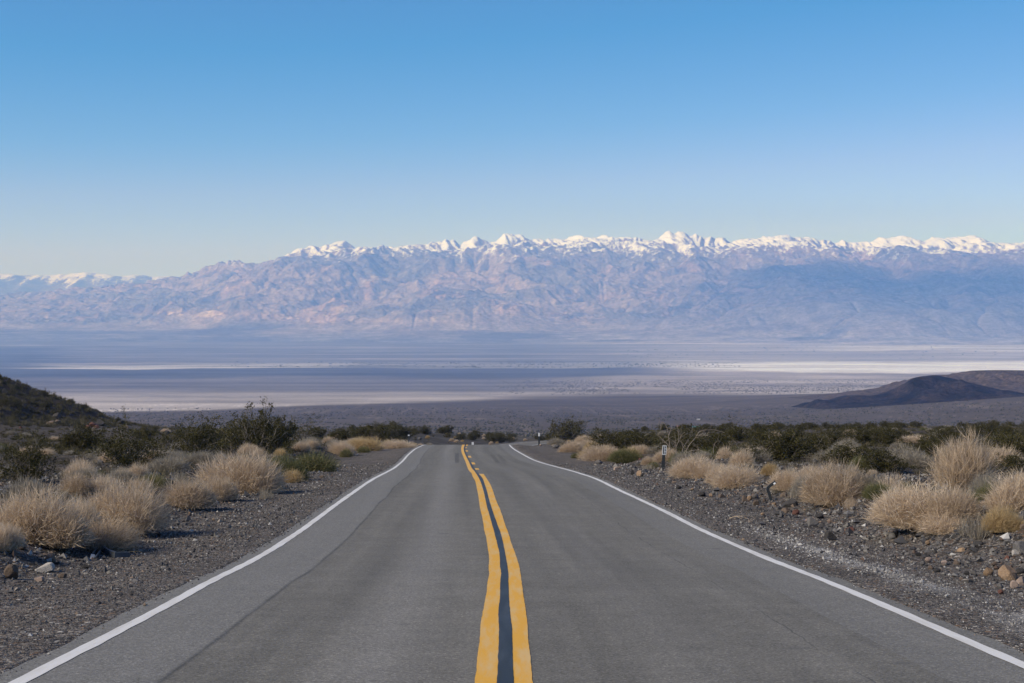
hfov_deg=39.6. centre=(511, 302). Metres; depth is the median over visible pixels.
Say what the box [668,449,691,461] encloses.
grass clump
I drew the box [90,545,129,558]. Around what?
rock
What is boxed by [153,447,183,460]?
grass clump
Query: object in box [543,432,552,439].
creosote bush
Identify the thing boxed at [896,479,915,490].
grass clump
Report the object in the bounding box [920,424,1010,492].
grass clump
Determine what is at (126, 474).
grass clump
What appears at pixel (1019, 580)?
rock
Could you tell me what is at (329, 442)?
grass clump
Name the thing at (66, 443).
creosote bush
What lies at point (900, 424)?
creosote bush
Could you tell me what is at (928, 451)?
creosote bush
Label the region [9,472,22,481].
grass clump
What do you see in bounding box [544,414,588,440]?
creosote bush
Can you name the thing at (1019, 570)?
rock
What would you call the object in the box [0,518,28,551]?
grass clump
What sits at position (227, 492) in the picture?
grass clump
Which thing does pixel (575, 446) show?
grass clump
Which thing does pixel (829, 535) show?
rock
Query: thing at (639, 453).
grass clump
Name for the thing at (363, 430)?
creosote bush
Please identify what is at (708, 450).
grass clump
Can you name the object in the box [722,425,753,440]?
creosote bush
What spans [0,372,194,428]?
hill
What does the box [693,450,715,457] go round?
grass clump
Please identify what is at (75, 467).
grass clump
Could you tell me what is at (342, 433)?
creosote bush
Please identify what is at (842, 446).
grass clump
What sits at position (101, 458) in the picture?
grass clump
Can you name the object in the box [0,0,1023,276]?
sky
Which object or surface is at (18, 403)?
creosote bush
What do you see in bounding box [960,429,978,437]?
creosote bush
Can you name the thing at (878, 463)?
creosote bush
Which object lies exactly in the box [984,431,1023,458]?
creosote bush
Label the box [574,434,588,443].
grass clump
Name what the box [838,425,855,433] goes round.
creosote bush
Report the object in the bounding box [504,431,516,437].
creosote bush
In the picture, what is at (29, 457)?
creosote bush
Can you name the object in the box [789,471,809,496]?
grass clump
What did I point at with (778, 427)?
creosote bush
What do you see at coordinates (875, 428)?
creosote bush
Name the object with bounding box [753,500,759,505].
rock
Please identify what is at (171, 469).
dry brush
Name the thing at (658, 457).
grass clump
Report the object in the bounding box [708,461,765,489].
grass clump
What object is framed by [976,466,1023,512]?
grass clump
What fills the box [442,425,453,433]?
creosote bush
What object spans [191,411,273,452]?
creosote bush
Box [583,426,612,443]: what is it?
creosote bush
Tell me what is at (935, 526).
grass clump
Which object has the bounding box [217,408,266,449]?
creosote bush
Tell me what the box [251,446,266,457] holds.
grass clump
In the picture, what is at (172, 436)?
creosote bush
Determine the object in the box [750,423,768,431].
creosote bush
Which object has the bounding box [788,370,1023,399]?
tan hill
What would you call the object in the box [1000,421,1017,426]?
creosote bush
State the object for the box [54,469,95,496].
grass clump
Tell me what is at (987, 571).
rock
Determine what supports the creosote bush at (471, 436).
on the ground
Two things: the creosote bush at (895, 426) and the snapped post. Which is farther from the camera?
the creosote bush at (895, 426)
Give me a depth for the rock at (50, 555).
19.22 m
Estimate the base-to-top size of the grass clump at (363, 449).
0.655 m
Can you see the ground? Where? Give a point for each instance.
(162, 380)
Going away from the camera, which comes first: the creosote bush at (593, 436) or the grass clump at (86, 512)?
the grass clump at (86, 512)
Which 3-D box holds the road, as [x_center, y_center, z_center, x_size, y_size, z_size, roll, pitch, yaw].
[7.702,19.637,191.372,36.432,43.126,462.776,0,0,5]
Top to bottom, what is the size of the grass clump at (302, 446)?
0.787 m
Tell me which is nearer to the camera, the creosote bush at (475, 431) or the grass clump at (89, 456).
the grass clump at (89, 456)
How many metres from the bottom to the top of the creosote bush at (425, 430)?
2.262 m
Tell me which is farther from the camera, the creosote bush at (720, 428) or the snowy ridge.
the snowy ridge
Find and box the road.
[0,440,1023,682]
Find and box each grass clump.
[0,464,14,478]
[0,476,100,548]
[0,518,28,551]
[1,470,50,498]
[5,429,16,434]
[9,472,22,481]
[17,446,34,454]
[39,445,57,455]
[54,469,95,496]
[56,492,105,529]
[61,457,96,475]
[62,449,73,454]
[63,457,97,471]
[70,465,99,478]
[74,470,184,536]
[74,508,150,553]
[85,449,100,458]
[86,469,123,496]
[90,453,104,463]
[95,451,127,462]
[106,466,131,477]
[106,469,139,482]
[124,458,153,477]
[124,475,155,493]
[135,471,170,488]
[145,453,193,471]
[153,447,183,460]
[158,474,220,511]
[168,438,194,451]
[169,467,192,484]
[180,448,218,464]
[186,446,292,495]
[200,473,241,502]
[236,441,258,454]
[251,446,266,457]
[259,488,272,499]
[264,450,315,480]
[274,447,287,456]
[281,468,304,482]
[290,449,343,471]
[292,440,312,451]
[296,436,324,445]
[305,440,319,448]
[322,436,332,442]
[325,438,339,445]
[325,438,357,455]
[339,447,353,456]
[345,434,387,450]
[356,445,370,452]
[381,437,417,448]
[546,436,564,444]
[557,439,585,451]
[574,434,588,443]
[577,442,622,460]
[584,441,597,449]
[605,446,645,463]
[623,447,642,458]
[635,442,650,453]
[640,455,653,465]
[642,463,654,468]
[644,445,660,453]
[647,462,658,467]
[649,446,677,462]
[663,450,720,478]
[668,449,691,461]
[668,450,701,464]
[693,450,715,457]
[698,445,716,455]
[703,458,737,484]
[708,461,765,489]
[714,445,733,458]
[727,445,756,466]
[746,447,774,462]
[759,462,779,475]
[763,466,800,491]
[771,485,782,493]
[783,481,803,501]
[785,464,797,473]
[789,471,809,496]
[791,462,827,483]
[794,452,866,507]
[804,450,824,458]
[810,449,839,460]
[827,441,858,451]
[833,438,860,447]
[842,466,859,473]
[842,496,860,508]
[847,453,870,470]
[848,468,889,497]
[858,471,982,531]
[861,481,893,499]
[867,469,878,474]
[873,469,911,492]
[885,441,929,459]
[887,449,935,467]
[889,441,902,448]
[896,433,928,442]
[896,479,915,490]
[913,508,967,535]
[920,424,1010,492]
[922,483,986,523]
[951,509,996,539]
[963,465,1010,493]
[972,480,998,503]
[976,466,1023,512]
[977,501,1023,532]
[985,442,1023,466]
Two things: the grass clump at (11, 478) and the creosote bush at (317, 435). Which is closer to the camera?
the grass clump at (11, 478)
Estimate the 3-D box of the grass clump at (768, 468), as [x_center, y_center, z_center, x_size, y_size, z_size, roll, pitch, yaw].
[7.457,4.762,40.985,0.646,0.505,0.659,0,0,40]
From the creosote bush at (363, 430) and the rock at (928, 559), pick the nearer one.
the rock at (928, 559)
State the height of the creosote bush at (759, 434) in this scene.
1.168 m
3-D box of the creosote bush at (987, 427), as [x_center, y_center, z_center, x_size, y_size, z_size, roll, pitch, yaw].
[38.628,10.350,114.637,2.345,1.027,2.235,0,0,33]
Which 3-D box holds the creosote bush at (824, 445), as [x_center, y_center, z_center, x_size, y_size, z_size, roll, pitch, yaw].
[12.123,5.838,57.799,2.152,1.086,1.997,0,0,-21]
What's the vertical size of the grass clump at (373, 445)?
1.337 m
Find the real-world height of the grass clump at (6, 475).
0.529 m
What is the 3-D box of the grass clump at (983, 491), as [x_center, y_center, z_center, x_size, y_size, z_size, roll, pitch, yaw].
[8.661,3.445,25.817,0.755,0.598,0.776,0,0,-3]
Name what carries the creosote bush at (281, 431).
on the ground
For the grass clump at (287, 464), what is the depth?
45.12 m
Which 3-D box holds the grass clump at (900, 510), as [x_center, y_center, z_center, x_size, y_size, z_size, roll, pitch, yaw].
[6.751,3.239,23.338,2.171,1.005,2.081,0,0,17]
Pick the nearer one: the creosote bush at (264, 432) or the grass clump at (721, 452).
the grass clump at (721, 452)
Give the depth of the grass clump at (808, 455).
57.37 m
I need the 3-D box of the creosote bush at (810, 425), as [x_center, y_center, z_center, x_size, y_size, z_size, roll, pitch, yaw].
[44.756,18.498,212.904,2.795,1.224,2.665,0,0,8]
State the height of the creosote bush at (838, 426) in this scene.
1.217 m
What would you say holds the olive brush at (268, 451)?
on the ground
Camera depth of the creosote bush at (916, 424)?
206.46 m
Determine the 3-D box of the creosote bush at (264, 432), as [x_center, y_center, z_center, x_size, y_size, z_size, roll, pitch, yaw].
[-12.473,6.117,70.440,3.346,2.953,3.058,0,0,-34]
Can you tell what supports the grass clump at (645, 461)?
on the ground
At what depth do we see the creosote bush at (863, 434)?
92.36 m
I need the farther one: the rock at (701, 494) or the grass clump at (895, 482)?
the rock at (701, 494)
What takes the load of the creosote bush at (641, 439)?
on the ground
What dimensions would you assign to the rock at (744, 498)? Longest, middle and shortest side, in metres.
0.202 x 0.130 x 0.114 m
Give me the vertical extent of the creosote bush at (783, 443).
1.483 m
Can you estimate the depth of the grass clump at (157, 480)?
31.07 m
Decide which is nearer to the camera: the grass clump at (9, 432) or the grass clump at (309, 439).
the grass clump at (309, 439)
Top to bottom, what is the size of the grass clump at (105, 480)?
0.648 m
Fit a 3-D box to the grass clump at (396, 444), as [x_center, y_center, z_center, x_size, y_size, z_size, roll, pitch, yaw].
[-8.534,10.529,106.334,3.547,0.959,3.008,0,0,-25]
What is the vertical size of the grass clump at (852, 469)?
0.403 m
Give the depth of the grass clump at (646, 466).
60.33 m
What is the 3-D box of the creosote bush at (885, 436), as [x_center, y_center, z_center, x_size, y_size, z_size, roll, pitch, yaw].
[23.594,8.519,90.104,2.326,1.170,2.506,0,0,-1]
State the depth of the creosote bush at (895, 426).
168.36 m
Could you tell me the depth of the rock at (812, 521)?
26.47 m
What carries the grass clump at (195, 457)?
on the ground
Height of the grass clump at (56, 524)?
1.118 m
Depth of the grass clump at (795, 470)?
39.25 m
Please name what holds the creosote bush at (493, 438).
on the ground
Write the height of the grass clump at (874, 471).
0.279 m
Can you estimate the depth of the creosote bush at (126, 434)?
44.53 m
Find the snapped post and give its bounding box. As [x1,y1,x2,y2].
[766,481,776,500]
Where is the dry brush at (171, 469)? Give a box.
[0,404,1022,504]
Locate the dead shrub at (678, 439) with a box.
[657,420,723,452]
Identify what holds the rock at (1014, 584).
on the ground
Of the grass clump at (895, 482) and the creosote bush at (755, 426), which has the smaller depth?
the grass clump at (895, 482)
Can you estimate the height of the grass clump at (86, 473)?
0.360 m
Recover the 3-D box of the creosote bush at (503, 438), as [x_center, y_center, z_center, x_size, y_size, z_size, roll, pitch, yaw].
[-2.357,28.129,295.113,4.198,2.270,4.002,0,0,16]
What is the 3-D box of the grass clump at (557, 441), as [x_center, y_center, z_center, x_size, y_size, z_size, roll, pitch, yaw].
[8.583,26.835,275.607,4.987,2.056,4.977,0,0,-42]
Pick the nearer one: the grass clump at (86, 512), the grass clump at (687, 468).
the grass clump at (86, 512)
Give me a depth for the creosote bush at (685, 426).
228.42 m
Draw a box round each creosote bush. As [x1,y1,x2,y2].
[0,428,69,481]
[11,399,22,407]
[40,390,48,396]
[40,401,52,409]
[46,423,111,450]
[59,434,76,447]
[76,425,104,448]
[77,421,168,467]
[113,404,141,454]
[132,425,155,440]
[154,422,187,444]
[160,411,229,453]
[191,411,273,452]
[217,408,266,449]
[224,396,294,451]
[256,414,298,449]
[289,414,329,439]
[308,426,326,438]
[321,427,357,441]
[344,421,387,440]
[370,420,405,440]
[383,431,396,440]
[386,422,418,440]
[418,425,432,433]
[437,425,448,433]
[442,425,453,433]
[456,432,466,439]
[466,432,478,439]
[468,429,482,436]
[483,433,502,442]
[492,432,508,442]
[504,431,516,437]
[506,435,516,441]
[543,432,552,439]
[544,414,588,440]
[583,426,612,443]
[586,427,638,449]
[616,431,661,449]
[622,429,638,436]
[640,426,648,430]
[649,424,729,453]
[656,423,668,429]
[665,428,689,436]
[680,432,730,453]
[681,423,692,429]
[693,424,710,432]
[711,425,731,432]
[715,432,772,460]
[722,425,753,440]
[724,414,743,430]
[741,428,771,442]
[746,422,821,462]
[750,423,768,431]
[767,422,784,430]
[790,424,805,430]
[794,432,829,457]
[804,421,819,428]
[812,440,884,464]
[819,427,865,447]
[825,427,846,435]
[827,423,842,428]
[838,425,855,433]
[843,426,878,443]
[857,447,916,473]
[859,423,887,434]
[863,421,877,427]
[864,427,901,444]
[875,425,906,442]
[887,423,903,429]
[891,420,907,427]
[895,429,915,436]
[907,434,943,450]
[908,421,925,426]
[917,427,963,443]
[917,438,970,455]
[933,435,961,444]
[942,427,961,435]
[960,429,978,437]
[962,423,984,430]
[962,427,981,435]
[972,428,1009,446]
[978,424,1001,435]
[980,419,999,428]
[984,429,1023,447]
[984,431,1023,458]
[990,452,1023,473]
[994,427,1020,435]
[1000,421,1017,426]
[1015,427,1023,438]
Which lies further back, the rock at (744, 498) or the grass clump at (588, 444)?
the grass clump at (588, 444)
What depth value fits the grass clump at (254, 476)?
37.22 m
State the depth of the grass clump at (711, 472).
41.73 m
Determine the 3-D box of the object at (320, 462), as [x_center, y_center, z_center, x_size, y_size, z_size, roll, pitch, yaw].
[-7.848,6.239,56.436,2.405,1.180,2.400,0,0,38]
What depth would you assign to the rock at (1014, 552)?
19.25 m
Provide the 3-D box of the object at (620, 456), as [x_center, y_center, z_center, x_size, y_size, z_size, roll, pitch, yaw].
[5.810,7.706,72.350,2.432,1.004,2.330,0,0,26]
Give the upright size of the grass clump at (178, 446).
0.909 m
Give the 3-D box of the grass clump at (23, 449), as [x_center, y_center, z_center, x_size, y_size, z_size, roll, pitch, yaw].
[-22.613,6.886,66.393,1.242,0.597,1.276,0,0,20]
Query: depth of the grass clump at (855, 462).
40.69 m
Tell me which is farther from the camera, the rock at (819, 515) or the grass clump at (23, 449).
the grass clump at (23, 449)
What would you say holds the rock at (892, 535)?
on the ground
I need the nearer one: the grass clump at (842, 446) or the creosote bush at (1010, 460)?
the creosote bush at (1010, 460)
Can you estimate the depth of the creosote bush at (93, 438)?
76.14 m
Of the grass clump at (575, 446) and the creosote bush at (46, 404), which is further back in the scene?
the creosote bush at (46, 404)
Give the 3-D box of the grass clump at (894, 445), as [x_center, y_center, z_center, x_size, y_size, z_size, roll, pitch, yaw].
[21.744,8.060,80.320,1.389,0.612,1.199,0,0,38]
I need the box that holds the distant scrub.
[103,343,1023,436]
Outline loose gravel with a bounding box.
[0,454,1023,675]
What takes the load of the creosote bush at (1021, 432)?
on the ground
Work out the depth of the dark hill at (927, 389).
2650.44 m
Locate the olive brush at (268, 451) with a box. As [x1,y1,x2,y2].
[0,382,1023,459]
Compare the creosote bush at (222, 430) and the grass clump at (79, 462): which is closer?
the grass clump at (79, 462)
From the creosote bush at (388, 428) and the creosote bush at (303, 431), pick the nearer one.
the creosote bush at (303, 431)
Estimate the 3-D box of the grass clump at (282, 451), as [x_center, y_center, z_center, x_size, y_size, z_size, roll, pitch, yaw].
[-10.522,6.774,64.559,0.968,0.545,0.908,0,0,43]
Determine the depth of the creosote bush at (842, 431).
114.31 m
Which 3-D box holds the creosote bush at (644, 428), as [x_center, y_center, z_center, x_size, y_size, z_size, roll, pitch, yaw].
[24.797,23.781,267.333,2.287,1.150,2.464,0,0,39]
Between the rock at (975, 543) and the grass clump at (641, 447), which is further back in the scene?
the grass clump at (641, 447)
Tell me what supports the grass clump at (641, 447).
on the ground
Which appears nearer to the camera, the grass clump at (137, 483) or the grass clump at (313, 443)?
the grass clump at (137, 483)
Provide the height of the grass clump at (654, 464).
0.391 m
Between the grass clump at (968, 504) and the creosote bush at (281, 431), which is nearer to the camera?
the grass clump at (968, 504)
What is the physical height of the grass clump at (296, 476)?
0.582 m
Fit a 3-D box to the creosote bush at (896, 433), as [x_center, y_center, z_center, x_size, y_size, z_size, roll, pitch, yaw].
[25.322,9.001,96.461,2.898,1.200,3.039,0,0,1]
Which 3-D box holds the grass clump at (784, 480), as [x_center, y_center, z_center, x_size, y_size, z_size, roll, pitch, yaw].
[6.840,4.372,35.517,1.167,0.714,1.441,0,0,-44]
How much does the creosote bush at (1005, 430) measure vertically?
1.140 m
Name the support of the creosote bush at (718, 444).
on the ground
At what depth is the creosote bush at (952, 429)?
105.80 m
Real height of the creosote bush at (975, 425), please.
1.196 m
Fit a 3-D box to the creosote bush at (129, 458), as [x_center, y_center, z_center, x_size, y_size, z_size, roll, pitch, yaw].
[-11.217,4.206,41.684,2.810,1.404,2.567,0,0,45]
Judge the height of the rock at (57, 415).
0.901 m
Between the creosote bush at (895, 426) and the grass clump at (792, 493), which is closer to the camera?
the grass clump at (792, 493)
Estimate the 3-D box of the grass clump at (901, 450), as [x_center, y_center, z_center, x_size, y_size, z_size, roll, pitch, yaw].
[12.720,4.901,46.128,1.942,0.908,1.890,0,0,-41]
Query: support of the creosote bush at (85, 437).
on the ground
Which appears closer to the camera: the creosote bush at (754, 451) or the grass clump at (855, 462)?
the grass clump at (855, 462)
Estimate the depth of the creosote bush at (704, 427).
181.55 m
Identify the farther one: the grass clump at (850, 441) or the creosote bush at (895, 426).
the creosote bush at (895, 426)
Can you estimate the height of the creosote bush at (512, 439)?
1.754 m
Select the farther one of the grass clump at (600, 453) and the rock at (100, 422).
the rock at (100, 422)
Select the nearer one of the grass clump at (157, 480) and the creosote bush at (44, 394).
the grass clump at (157, 480)
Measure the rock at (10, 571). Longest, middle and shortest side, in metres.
0.232 x 0.166 x 0.130 m
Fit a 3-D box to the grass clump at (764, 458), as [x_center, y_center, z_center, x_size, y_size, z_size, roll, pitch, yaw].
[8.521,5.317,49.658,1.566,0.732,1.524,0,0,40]
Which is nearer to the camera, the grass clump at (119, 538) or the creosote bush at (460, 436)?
the grass clump at (119, 538)
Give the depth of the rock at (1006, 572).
17.04 m
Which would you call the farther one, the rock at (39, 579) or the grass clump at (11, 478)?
the grass clump at (11, 478)
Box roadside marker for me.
[662,445,666,468]
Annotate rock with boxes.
[4,564,17,578]
[34,576,43,581]
[35,562,54,572]
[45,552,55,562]
[52,413,60,417]
[58,573,66,577]
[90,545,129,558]
[96,419,104,425]
[698,491,705,496]
[742,495,747,501]
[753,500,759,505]
[783,498,797,507]
[792,509,799,514]
[807,517,817,526]
[815,513,823,518]
[824,531,836,540]
[889,533,895,538]
[925,557,931,562]
[973,541,983,545]
[983,567,993,575]
[998,564,1016,579]
[1010,580,1018,587]
[1011,549,1018,555]
[1012,541,1023,553]
[1016,568,1023,573]
[1016,576,1023,584]
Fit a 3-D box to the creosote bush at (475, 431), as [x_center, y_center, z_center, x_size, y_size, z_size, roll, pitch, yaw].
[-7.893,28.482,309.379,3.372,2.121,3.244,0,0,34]
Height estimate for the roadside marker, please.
1.228 m
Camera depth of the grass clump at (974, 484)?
26.82 m
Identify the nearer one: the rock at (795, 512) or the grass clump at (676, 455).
the rock at (795, 512)
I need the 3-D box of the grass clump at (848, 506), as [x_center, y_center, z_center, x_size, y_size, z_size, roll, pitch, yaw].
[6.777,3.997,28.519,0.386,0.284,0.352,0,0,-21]
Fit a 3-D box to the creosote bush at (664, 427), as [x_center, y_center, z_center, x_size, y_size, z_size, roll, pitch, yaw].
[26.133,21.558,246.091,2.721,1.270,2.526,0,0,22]
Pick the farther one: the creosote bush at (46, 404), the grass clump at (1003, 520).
the creosote bush at (46, 404)
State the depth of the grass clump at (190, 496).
30.42 m
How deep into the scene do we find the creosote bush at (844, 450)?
43.70 m
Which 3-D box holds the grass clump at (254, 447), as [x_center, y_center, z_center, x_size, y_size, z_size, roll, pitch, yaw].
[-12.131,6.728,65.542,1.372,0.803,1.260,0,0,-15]
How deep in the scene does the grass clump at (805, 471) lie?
34.73 m
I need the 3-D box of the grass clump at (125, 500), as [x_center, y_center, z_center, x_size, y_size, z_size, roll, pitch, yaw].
[-6.635,3.410,24.557,2.023,1.196,2.064,0,0,36]
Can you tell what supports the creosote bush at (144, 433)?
on the ground
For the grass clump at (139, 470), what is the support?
on the ground
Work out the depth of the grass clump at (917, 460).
43.98 m
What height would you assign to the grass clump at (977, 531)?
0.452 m
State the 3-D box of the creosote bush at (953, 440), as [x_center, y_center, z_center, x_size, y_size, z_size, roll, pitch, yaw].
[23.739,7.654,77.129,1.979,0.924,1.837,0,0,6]
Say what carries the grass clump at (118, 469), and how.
on the ground
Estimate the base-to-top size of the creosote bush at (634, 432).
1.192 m
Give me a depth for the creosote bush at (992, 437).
70.79 m
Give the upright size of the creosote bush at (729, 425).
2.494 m
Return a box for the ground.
[0,342,1023,673]
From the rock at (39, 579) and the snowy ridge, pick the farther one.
the snowy ridge
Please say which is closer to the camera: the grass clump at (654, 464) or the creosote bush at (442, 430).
the grass clump at (654, 464)
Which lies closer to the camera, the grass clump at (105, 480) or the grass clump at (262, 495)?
the grass clump at (105, 480)
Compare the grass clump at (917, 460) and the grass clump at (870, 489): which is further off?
the grass clump at (917, 460)
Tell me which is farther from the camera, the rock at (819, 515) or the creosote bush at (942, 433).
the creosote bush at (942, 433)
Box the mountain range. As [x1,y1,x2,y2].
[0,230,1023,344]
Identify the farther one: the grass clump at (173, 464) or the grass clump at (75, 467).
the grass clump at (173, 464)
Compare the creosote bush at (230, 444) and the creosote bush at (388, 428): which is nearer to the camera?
the creosote bush at (230, 444)
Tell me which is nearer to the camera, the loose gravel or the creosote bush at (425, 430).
the loose gravel
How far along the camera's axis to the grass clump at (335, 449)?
86.91 m
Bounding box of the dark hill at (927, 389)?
[791,375,1023,408]
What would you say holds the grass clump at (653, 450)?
on the ground
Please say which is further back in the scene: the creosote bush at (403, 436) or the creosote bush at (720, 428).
the creosote bush at (403, 436)
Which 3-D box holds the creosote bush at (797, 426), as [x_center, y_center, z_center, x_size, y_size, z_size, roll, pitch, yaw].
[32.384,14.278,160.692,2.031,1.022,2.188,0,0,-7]
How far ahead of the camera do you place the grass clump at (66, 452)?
68.89 m
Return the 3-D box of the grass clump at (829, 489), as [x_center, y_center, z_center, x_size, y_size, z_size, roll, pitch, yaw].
[6.916,3.735,30.198,1.841,1.234,1.804,0,0,-17]
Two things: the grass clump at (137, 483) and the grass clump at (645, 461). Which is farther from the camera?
the grass clump at (645, 461)
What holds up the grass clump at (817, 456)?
on the ground
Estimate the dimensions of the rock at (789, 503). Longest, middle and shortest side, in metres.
0.333 x 0.292 x 0.197 m
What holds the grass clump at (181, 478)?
on the ground
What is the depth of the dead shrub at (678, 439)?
63.96 m
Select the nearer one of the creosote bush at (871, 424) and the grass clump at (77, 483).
the grass clump at (77, 483)
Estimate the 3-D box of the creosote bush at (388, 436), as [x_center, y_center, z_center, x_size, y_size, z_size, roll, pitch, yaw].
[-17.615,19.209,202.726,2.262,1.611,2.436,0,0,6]
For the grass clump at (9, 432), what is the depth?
135.95 m
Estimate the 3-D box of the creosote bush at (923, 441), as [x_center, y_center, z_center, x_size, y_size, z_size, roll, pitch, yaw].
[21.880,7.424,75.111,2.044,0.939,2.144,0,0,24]
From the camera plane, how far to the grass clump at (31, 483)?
26.70 m
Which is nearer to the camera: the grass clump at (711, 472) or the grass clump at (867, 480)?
the grass clump at (867, 480)
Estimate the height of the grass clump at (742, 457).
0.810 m
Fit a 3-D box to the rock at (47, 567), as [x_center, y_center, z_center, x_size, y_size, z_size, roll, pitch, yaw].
[-5.964,3.402,18.154,0.248,0.133,0.191,-13,-8,-27]
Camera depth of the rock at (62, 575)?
17.34 m
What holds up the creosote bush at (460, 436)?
on the ground
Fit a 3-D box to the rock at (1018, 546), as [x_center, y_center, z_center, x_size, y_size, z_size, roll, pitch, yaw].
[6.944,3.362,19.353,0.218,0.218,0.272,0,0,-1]
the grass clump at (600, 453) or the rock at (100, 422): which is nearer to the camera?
the grass clump at (600, 453)
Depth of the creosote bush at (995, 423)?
170.80 m
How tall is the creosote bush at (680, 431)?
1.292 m
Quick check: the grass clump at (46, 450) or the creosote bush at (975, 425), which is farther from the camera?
the creosote bush at (975, 425)
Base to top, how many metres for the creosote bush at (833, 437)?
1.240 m
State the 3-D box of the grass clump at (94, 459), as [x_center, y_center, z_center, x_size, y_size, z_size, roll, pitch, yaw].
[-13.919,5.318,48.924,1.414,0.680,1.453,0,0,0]
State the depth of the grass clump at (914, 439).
95.32 m
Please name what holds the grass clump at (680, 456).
on the ground
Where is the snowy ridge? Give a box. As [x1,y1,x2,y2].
[0,272,169,294]
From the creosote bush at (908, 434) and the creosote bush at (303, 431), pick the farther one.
the creosote bush at (303, 431)
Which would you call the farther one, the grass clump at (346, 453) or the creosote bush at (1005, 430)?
the creosote bush at (1005, 430)
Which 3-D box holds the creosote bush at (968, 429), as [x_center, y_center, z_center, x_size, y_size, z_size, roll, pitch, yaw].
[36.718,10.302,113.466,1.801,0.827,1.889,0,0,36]
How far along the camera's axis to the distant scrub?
2391.58 m
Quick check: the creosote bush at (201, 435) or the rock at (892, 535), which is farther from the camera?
the creosote bush at (201, 435)
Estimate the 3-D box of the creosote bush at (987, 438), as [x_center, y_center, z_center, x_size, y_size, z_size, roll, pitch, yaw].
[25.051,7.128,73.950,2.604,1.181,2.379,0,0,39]
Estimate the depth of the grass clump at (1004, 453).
45.34 m
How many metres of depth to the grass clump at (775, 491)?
35.49 m
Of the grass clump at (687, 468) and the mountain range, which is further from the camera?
the mountain range
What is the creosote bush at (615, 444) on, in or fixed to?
on the ground

